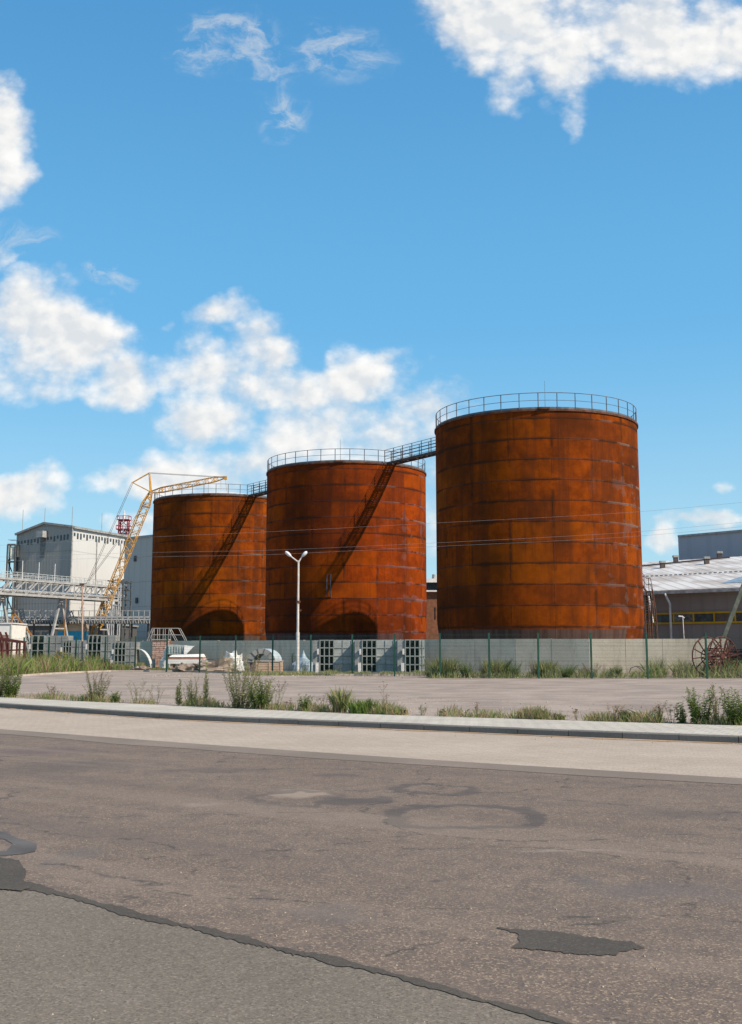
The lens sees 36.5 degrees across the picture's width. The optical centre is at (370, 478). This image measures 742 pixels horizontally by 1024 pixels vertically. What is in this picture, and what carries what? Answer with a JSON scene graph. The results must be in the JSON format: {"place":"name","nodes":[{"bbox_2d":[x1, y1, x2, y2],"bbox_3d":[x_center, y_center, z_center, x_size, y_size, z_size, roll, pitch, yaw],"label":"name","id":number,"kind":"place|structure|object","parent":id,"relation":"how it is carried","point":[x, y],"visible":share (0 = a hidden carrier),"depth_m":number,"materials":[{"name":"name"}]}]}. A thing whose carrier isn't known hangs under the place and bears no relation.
{"place":"outdoors","nodes":[
{"label":"outdoors","id":0,"kind":"place"},
{"bbox_2d":[0,651,169,675],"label":"tall grass","id":1,"kind":"structure","parent":0,"point":[26,663],"depth_m":69.68,"materials":[{"name":"green plant"}]},
{"bbox_2d":[168,654,206,667],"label":"pallet stack","id":2,"kind":"object","parent":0,"point":[184,660],"visible":0.54,"depth_m":76.53,"materials":[{"name":"white wood"}]},
{"bbox_2d":[0,734,741,1023],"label":"road","id":3,"kind":"structure","parent":0,"point":[234,816],"depth_m":8.54,"materials":[{"name":"grey asphalt"}]},
{"bbox_2d":[0,857,31,890],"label":"tar patch","id":4,"kind":"object","parent":3,"relation":"on","point":[12,874],"visible":1,"depth_m":7.96,"materials":[{"name":"grey asphalt"}]},
{"bbox_2d":[0,831,36,855],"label":"tar patch","id":5,"kind":"object","parent":3,"relation":"on","point":[21,846],"visible":1,"depth_m":9.17,"materials":[{"name":"grey asphalt"}]},
{"bbox_2d":[0,889,556,1023],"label":"road resurfacing","id":6,"kind":"structure","parent":3,"relation":"on","point":[43,982],"depth_m":5.44,"materials":[{"name":"grey asphalt"}]},
{"bbox_2d":[26,881,573,1023],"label":"tar seam","id":7,"kind":"object","parent":6,"relation":"on","point":[325,958],"visible":1,"depth_m":5.94,"materials":[{"name":"grey asphalt"}]},
{"bbox_2d":[496,927,643,954],"bbox_3d":[1.054,2.545,6.191,0.873,0.001,0.457,-3,-9,22],"label":"tar patch","id":8,"kind":"object","parent":3,"relation":"on","point":[551,940],"visible":1,"depth_m":6.16,"materials":[{"name":"grey asphalt"}]},
{"bbox_2d":[0,708,741,777],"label":"road shoulder","id":9,"kind":"object","parent":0,"point":[702,759],"visible":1,"depth_m":19.16},
{"bbox_2d":[0,707,741,743],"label":"gutter sand","id":10,"kind":"structure","parent":9,"relation":"on","point":[395,729],"depth_m":22.25,"materials":[{"name":"beige sand"}]},
{"bbox_2d":[2,708,741,1021],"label":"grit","id":11,"kind":"object","parent":9,"relation":"on","point":[440,925],"visible":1,"depth_m":6.89,"materials":[{"name":"grey gravel"}]},
{"bbox_2d":[0,672,741,725],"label":"yard paving","id":12,"kind":"structure","parent":0,"point":[597,695],"depth_m":40.10,"materials":[{"name":"concrete"}]},
{"bbox_2d":[0,652,12,695],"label":"weed plant","id":13,"kind":"object","parent":12,"relation":"on","point":[1,683],"visible":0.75,"depth_m":34.97,"materials":[{"name":"green plant"}]},
{"bbox_2d":[0,666,24,696],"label":"weed plant","id":14,"kind":"object","parent":12,"relation":"on","point":[12,689],"visible":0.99,"depth_m":34.49,"materials":[{"name":"green plant"}]},
{"bbox_2d":[82,669,112,700],"bbox_3d":[-7.773,5.863,32.029,0.920,0.954,0.798,0,-9,0],"label":"weed plant","id":15,"kind":"object","parent":12,"relation":"on","point":[90,690],"visible":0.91,"depth_m":31.98,"materials":[{"name":"green plant"}]},
{"bbox_2d":[128,678,147,702],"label":"weed plant","id":16,"kind":"object","parent":12,"relation":"on","point":[137,692],"visible":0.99,"depth_m":30.80,"materials":[{"name":"green plant"}]},
{"bbox_2d":[174,679,182,704],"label":"weed plant","id":17,"kind":"object","parent":12,"relation":"on","point":[178,694],"visible":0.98,"depth_m":29.76,"materials":[{"name":"green plant"}]},
{"bbox_2d":[182,677,203,705],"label":"weed plant","id":18,"kind":"object","parent":12,"relation":"on","point":[191,695],"visible":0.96,"depth_m":29.39,"materials":[{"name":"green plant"}]},
{"bbox_2d":[203,662,209,703],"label":"weed plant","id":19,"kind":"object","parent":12,"relation":"on","point":[206,691],"visible":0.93,"depth_m":29.15,"materials":[{"name":"green plant"}]},
{"bbox_2d":[14,670,422,676],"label":"yard edging","id":20,"kind":"object","parent":12,"relation":"on","point":[189,671],"visible":0.53,"depth_m":67.73,"materials":[{"name":"concrete"}]},
{"bbox_2d":[220,651,261,707],"bbox_3d":[-3.280,5.056,28.532,1.106,1.467,0.913,5,-10,-31],"label":"weed plant","id":21,"kind":"object","parent":12,"relation":"on","point":[238,702],"visible":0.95,"depth_m":28.45,"materials":[{"name":"green plant"}]},
{"bbox_2d":[244,677,275,708],"bbox_3d":[-2.768,5.333,28.013,0.843,0.808,0.906,0,-9,0],"label":"weed plant","id":22,"kind":"object","parent":12,"relation":"on","point":[258,698],"visible":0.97,"depth_m":27.92,"materials":[{"name":"green plant"}]},
{"bbox_2d":[261,681,287,707],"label":"weed plant","id":23,"kind":"object","parent":12,"relation":"on","point":[279,689],"visible":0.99,"depth_m":27.74,"materials":[{"name":"green plant"}]},
{"bbox_2d":[297,694,312,710],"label":"weed plant","id":24,"kind":"object","parent":12,"relation":"on","point":[305,702],"visible":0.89,"depth_m":27.07,"materials":[{"name":"green plant"}]},
{"bbox_2d":[327,685,354,712],"bbox_3d":[-0.697,5.107,26.481,0.700,0.756,0.872,-4,-9,25],"label":"weed plant","id":25,"kind":"object","parent":12,"relation":"on","point":[337,701],"visible":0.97,"depth_m":26.37,"materials":[{"name":"green plant"}]},
{"bbox_2d":[343,692,381,713],"bbox_3d":[-0.174,5.188,26.074,0.854,0.475,0.871,7,-11,-38],"label":"weed plant","id":26,"kind":"object","parent":12,"relation":"on","point":[358,708],"visible":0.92,"depth_m":25.90,"materials":[{"name":"green plant"}]},
{"bbox_2d":[7,673,721,724],"bbox_3d":[3.066,8.214,44.850,38.311,0.070,46.510,0,-9,0],"label":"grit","id":27,"kind":"object","parent":12,"relation":"on","point":[368,696],"visible":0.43,"depth_m":33.82,"materials":[{"name":"grey gravel"}]},
{"bbox_2d":[1,690,741,725],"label":"grass","id":28,"kind":"structure","parent":12,"relation":"on","point":[324,709],"depth_m":25.21,"materials":[{"name":"green plant"}]},
{"bbox_2d":[652,703,665,722],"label":"weed plant","id":29,"kind":"object","parent":12,"relation":"on","point":[659,711],"visible":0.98,"depth_m":22.77,"materials":[{"name":"green plant"}]},
{"bbox_2d":[675,702,687,722],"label":"weed plant","id":30,"kind":"object","parent":12,"relation":"on","point":[682,716],"visible":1,"depth_m":22.60,"materials":[{"name":"green plant"}]},
{"bbox_2d":[683,686,714,723],"bbox_3d":[6.546,4.505,22.520,0.619,0.802,0.639,0,-9,0],"label":"weed plant","id":31,"kind":"object","parent":12,"relation":"on","point":[694,712],"visible":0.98,"depth_m":22.42,"materials":[{"name":"green plant"}]},
{"bbox_2d":[708,682,725,723],"bbox_3d":[6.870,4.454,22.332,0.336,0.821,0.378,8,-12,-43],"label":"weed plant","id":32,"kind":"object","parent":12,"relation":"on","point":[715,709],"visible":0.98,"depth_m":22.31,"materials":[{"name":"green plant"}]},
{"bbox_2d":[718,686,741,724],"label":"weed plant","id":33,"kind":"object","parent":12,"relation":"on","point":[730,712],"visible":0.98,"depth_m":22.04,"materials":[{"name":"green plant"}]},
{"bbox_2d":[0,697,741,734],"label":"pavement","id":34,"kind":"structure","parent":0,"point":[640,727],"depth_m":23.71,"materials":[{"name":"concrete"}]},
{"bbox_2d":[0,729,741,784],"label":"road margin","id":35,"kind":"object","parent":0,"point":[583,772],"visible":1,"depth_m":16.33,"materials":[{"name":"concrete"}]},
{"bbox_2d":[0,670,741,678],"bbox_3d":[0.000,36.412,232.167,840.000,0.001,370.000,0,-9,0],"label":"yard ground","id":36,"kind":"structure","parent":0,"point":[668,677],"depth_m":56.12,"materials":[{"name":"grey concrete"}]},
{"bbox_2d":[4,540,18,615],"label":"stair tower","id":37,"kind":"structure","parent":36,"relation":"on","point":[11,549],"depth_m":224.29,"materials":[{"name":"grey metal"}]},
{"bbox_2d":[0,632,25,657],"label":"steel trestle","id":38,"kind":"object","parent":36,"relation":"on","point":[7,640],"visible":0.71,"depth_m":78.14,"materials":[{"name":"red metal"}]},
{"bbox_2d":[0,623,26,656],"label":"site hut","id":39,"kind":"object","parent":36,"relation":"on","point":[16,631],"visible":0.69,"depth_m":99.86,"materials":[{"name":"white paint"}]},
{"bbox_2d":[18,608,29,651],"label":"steel strut","id":40,"kind":"object","parent":36,"relation":"on","point":[25,622],"visible":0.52,"depth_m":158.59,"materials":[{"name":"white metal"}]},
{"bbox_2d":[27,635,72,659],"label":"duct module","id":41,"kind":"object","parent":36,"relation":"on","point":[56,643],"visible":0.47,"depth_m":91.11,"materials":[{"name":"white paint"}]},
{"bbox_2d":[0,559,118,635],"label":"pipe bridge","id":42,"kind":"structure","parent":36,"relation":"on","point":[45,593],"depth_m":159.82,"materials":[{"name":"white paint"}]},
{"bbox_2d":[14,507,129,615],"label":"plant hall","id":43,"kind":"structure","parent":36,"relation":"on","point":[71,565],"depth_m":223.87,"materials":[{"name":"white metal"}]},
{"bbox_2d":[40,538,45,557],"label":"window","id":44,"kind":"structure","parent":43,"relation":"in","point":[42,540],"depth_m":223.47,"materials":[{"name":"grey glass"}]},
{"bbox_2d":[60,640,86,661],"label":"duct module","id":45,"kind":"object","parent":36,"relation":"on","point":[70,650],"visible":0.45,"depth_m":89.04,"materials":[{"name":"white paint"}]},
{"bbox_2d":[0,610,149,640],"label":"pipe gallery","id":46,"kind":"object","parent":36,"relation":"on","point":[94,619],"visible":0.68,"depth_m":166.12,"materials":[{"name":"grey metal"}]},
{"bbox_2d":[26,624,138,652],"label":"service building","id":47,"kind":"structure","parent":36,"relation":"on","point":[41,629],"depth_m":183.37,"materials":[{"name":"metal"}]},
{"bbox_2d":[79,583,85,661],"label":"utility pole","id":48,"kind":"object","parent":36,"relation":"on","point":[82,608],"visible":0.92,"depth_m":85.86,"materials":[{"name":"white paint"}]},
{"bbox_2d":[85,635,119,659],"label":"duct module","id":49,"kind":"object","parent":36,"relation":"on","point":[95,642],"visible":0.52,"depth_m":85.17,"materials":[{"name":"white paint"}]},
{"bbox_2d":[105,579,131,640],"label":"pipe rack","id":50,"kind":"object","parent":36,"relation":"on","point":[117,607],"visible":0.55,"depth_m":175.20,"materials":[{"name":"grey metal"}]},
{"bbox_2d":[116,510,131,534],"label":"lattice mast","id":51,"kind":"object","parent":36,"relation":"on","point":[120,529],"visible":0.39,"depth_m":290.34,"materials":[{"name":"red metal"}]},
{"bbox_2d":[110,642,139,665],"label":"duct module","id":52,"kind":"object","parent":36,"relation":"on","point":[116,649],"visible":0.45,"depth_m":79.15,"materials":[{"name":"white paint"}]},
{"bbox_2d":[47,472,226,639],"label":"crawler crane","id":53,"kind":"object","parent":36,"relation":"on","point":[74,630],"visible":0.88,"depth_m":170.21,"materials":[{"name":"yellow paint"}]},
{"bbox_2d":[123,535,152,640],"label":"annex building","id":54,"kind":"structure","parent":36,"relation":"on","point":[138,572],"depth_m":200.58,"materials":[{"name":"grey metal"}]},
{"bbox_2d":[152,639,170,666],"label":"brick stack","id":55,"kind":"object","parent":36,"relation":"on","point":[156,642],"visible":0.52,"depth_m":81.71,"materials":[{"name":"red brick"}]},
{"bbox_2d":[147,628,186,640],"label":"access stair","id":56,"kind":"object","parent":36,"relation":"on","point":[165,632],"visible":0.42,"depth_m":91.20,"materials":[{"name":"grey metal"}]},
{"bbox_2d":[159,647,175,667],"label":"wrapped bundle","id":57,"kind":"object","parent":36,"relation":"on","point":[162,662],"visible":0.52,"depth_m":79.41,"materials":[{"name":"grey plastic"}]},
{"bbox_2d":[167,645,194,667],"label":"steel hopper","id":58,"kind":"object","parent":36,"relation":"on","point":[183,649],"visible":0.77,"depth_m":79.08,"materials":[{"name":"silver metal"}]},
{"bbox_2d":[170,662,196,671],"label":"rubble heap","id":59,"kind":"object","parent":36,"relation":"on","point":[181,666],"visible":0.84,"depth_m":71.70,"materials":[{"name":"beige stone"}]},
{"bbox_2d":[150,476,266,640],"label":"storage tank","id":60,"kind":"object","parent":36,"relation":"on","point":[218,590],"visible":0.61,"depth_m":126.75,"materials":[{"name":"metal"}]},
{"bbox_2d":[247,480,266,496],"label":"catwalk","id":61,"kind":"object","parent":60,"relation":"on","point":[259,493],"visible":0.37,"depth_m":127.11,"materials":[{"name":"paint"}]},
{"bbox_2d":[193,657,238,671],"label":"rubble heap","id":62,"kind":"object","parent":36,"relation":"on","point":[216,664],"visible":0.64,"depth_m":71.58,"materials":[{"name":"beige stone"}]},
{"bbox_2d":[225,650,243,669],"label":"sheeting heap","id":63,"kind":"object","parent":36,"relation":"on","point":[233,654],"visible":0.38,"depth_m":76.76,"materials":[{"name":"white plastic"}]},
{"bbox_2d":[247,649,281,671],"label":"duct elbow","id":64,"kind":"object","parent":36,"relation":"on","point":[254,654],"visible":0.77,"depth_m":71.91,"materials":[{"name":"silver metal"}]},
{"bbox_2d":[256,661,282,671],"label":"wooden crate","id":65,"kind":"object","parent":36,"relation":"on","point":[275,665],"visible":0.64,"depth_m":69.55,"materials":[{"name":"brown wood"}]},
{"bbox_2d":[285,551,306,670],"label":"street lamp","id":66,"kind":"object","parent":36,"relation":"on","point":[287,553],"visible":0.94,"depth_m":65.44,"materials":[{"name":"white metal"}]},
{"bbox_2d":[291,650,312,671],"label":"covered stack","id":67,"kind":"object","parent":36,"relation":"on","point":[306,659],"visible":0.66,"depth_m":72.38,"materials":[{"name":"grey plastic"}]},
{"bbox_2d":[313,640,354,672],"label":"duct module","id":68,"kind":"object","parent":36,"relation":"on","point":[337,647],"visible":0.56,"depth_m":66.75,"materials":[{"name":"white paint"}]},
{"bbox_2d":[241,669,429,675],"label":"grass","id":69,"kind":"structure","parent":36,"relation":"on","point":[283,674],"depth_m":62.34,"materials":[{"name":"green plant"}]},
{"bbox_2d":[265,439,426,639],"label":"storage tank","id":70,"kind":"object","parent":36,"relation":"on","point":[367,591],"visible":0.89,"depth_m":104.61,"materials":[{"name":"metal"}]},
{"bbox_2d":[384,437,435,464],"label":"catwalk","id":71,"kind":"object","parent":70,"relation":"on","point":[402,460],"visible":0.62,"depth_m":103.10,"materials":[{"name":"paint"}]},
{"bbox_2d":[0,633,741,678],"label":"fence","id":72,"kind":"object","parent":36,"relation":"on","point":[398,670],"visible":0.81,"depth_m":60.55,"materials":[{"name":"green metal"}]},
{"bbox_2d":[355,640,396,672],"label":"duct module","id":73,"kind":"object","parent":36,"relation":"on","point":[362,658],"visible":0.73,"depth_m":65.77,"materials":[{"name":"white paint"}]},
{"bbox_2d":[397,639,424,672],"bbox_3d":[2.307,10.346,65.439,1.566,2.013,1.700,0,-9,0],"label":"duct module","id":74,"kind":"object","parent":36,"relation":"on","point":[414,655],"visible":0.59,"depth_m":64.81,"materials":[{"name":"white paint"}]},
{"bbox_2d":[118,639,726,674],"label":"concrete wall","id":75,"kind":"structure","parent":36,"relation":"on","point":[468,651],"depth_m":65.20,"materials":[{"name":"grey concrete"}]},
{"bbox_2d":[425,574,438,638],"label":"workshop","id":76,"kind":"structure","parent":36,"relation":"on","point":[432,625],"depth_m":137.14,"materials":[{"name":"brown brick"}]},
{"bbox_2d":[423,655,461,677],"bbox_3d":[3.812,9.588,58.027,2.348,1.272,2.417,0,-9,0],"label":"weed plant","id":77,"kind":"object","parent":36,"relation":"on","point":[447,666],"visible":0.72,"depth_m":57.69,"materials":[{"name":"green plant"}]},
{"bbox_2d":[457,661,473,674],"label":"weed plant","id":78,"kind":"object","parent":36,"relation":"on","point":[465,670],"visible":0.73,"depth_m":57.83,"materials":[{"name":"green plant"}]},
{"bbox_2d":[479,657,513,677],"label":"weed plant","id":79,"kind":"object","parent":36,"relation":"on","point":[501,668],"visible":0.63,"depth_m":57.67,"materials":[{"name":"green plant"}]},
{"bbox_2d":[503,662,522,676],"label":"weed plant","id":80,"kind":"object","parent":36,"relation":"on","point":[509,669],"visible":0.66,"depth_m":57.83,"materials":[{"name":"green plant"}]},
{"bbox_2d":[528,659,562,677],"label":"weed plant","id":81,"kind":"object","parent":36,"relation":"on","point":[543,666],"visible":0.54,"depth_m":57.63,"materials":[{"name":"green plant"}]},
{"bbox_2d":[434,381,657,653],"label":"storage tank","id":82,"kind":"object","parent":36,"relation":"on","point":[533,466],"visible":0.92,"depth_m":81.55,"materials":[{"name":"metal"}]},
{"bbox_2d":[557,664,577,677],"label":"weed plant","id":83,"kind":"object","parent":36,"relation":"on","point":[569,672],"visible":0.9,"depth_m":57.83,"materials":[{"name":"green plant"}]},
{"bbox_2d":[632,655,741,677],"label":"grass","id":84,"kind":"structure","parent":36,"relation":"on","point":[684,668],"depth_m":58.04,"materials":[{"name":"green plant"}]},
{"bbox_2d":[642,551,741,661],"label":"warehouse","id":85,"kind":"structure","parent":36,"relation":"on","point":[699,595],"depth_m":97.37,"materials":[{"name":"paint"}]},
{"bbox_2d":[653,613,672,623],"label":"window","id":86,"kind":"structure","parent":85,"relation":"in","point":[662,618],"depth_m":98.04,"materials":[{"name":"black glass"}]},
{"bbox_2d":[672,612,692,623],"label":"window","id":87,"kind":"structure","parent":85,"relation":"in","point":[688,616],"depth_m":96.66,"materials":[{"name":"black glass"}]},
{"bbox_2d":[692,612,712,623],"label":"window","id":88,"kind":"structure","parent":85,"relation":"in","point":[698,617],"depth_m":95.33,"materials":[{"name":"black glass"}]},
{"bbox_2d":[713,611,734,622],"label":"window","id":89,"kind":"structure","parent":85,"relation":"in","point":[718,616],"depth_m":94.13,"materials":[{"name":"black glass"}]},
{"bbox_2d":[734,611,741,622],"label":"window","id":90,"kind":"structure","parent":85,"relation":"in","point":[738,615],"depth_m":93.03,"materials":[{"name":"yellow metal"}]},
{"bbox_2d":[678,530,741,559],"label":"building","id":91,"kind":"structure","parent":36,"relation":"on","point":[702,545],"depth_m":123.40,"materials":[{"name":"metal"}]},
{"bbox_2d":[692,636,737,675],"bbox_3d":[17.945,9.280,58.773,2.100,2.100,1.200,4,-9,-25],"label":"cable reel","id":92,"kind":"object","parent":36,"relation":"on","point":[721,655],"visible":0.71,"depth_m":58.43,"materials":[{"name":"red metal"}]},
{"bbox_2d":[721,584,741,638],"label":"leaning pole","id":93,"kind":"object","parent":36,"relation":"on","point":[732,615],"visible":0.44,"depth_m":68.09,"materials":[{"name":"grey metal"}]},
{"bbox_2d":[724,639,741,663],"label":"cable reel","id":94,"kind":"object","parent":36,"relation":"on","point":[733,658],"visible":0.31,"depth_m":60.36,"materials":[{"name":"red metal"}]},
{"bbox_2d":[0,0,741,615],"label":"sky","id":95,"kind":"structure","parent":0,"point":[236,235],"materials":[{"name":"blue"}]},
{"bbox_2d":[13,522,740,556],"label":"power line","id":96,"kind":"object","parent":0,"point":[400,544],"visible":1,"depth_m":81.38,"materials":[{"name":"metal"}]},
{"bbox_2d":[14,502,741,544],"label":"power line","id":97,"kind":"object","parent":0,"point":[407,524],"visible":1,"depth_m":81.38,"materials":[{"name":"metal"}]},
{"bbox_2d":[27,527,734,560],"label":"power line","id":98,"kind":"object","parent":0,"point":[397,548],"visible":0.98,"depth_m":81.61,"materials":[{"name":"metal"}]},
{"bbox_2d":[428,664,741,677],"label":"grass","id":99,"kind":"structure","parent":0,"point":[622,674],"depth_m":57.16,"materials":[{"name":"green plant"}]},
{"label":"ground","id":100,"kind":"structure","parent":0,"visible":0},
{"bbox_2d":[0,703,741,742],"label":"kerb","id":101,"kind":"structure","parent":100,"relation":"on","point":[574,732],"depth_m":22.27,"materials":[{"name":"concrete"}]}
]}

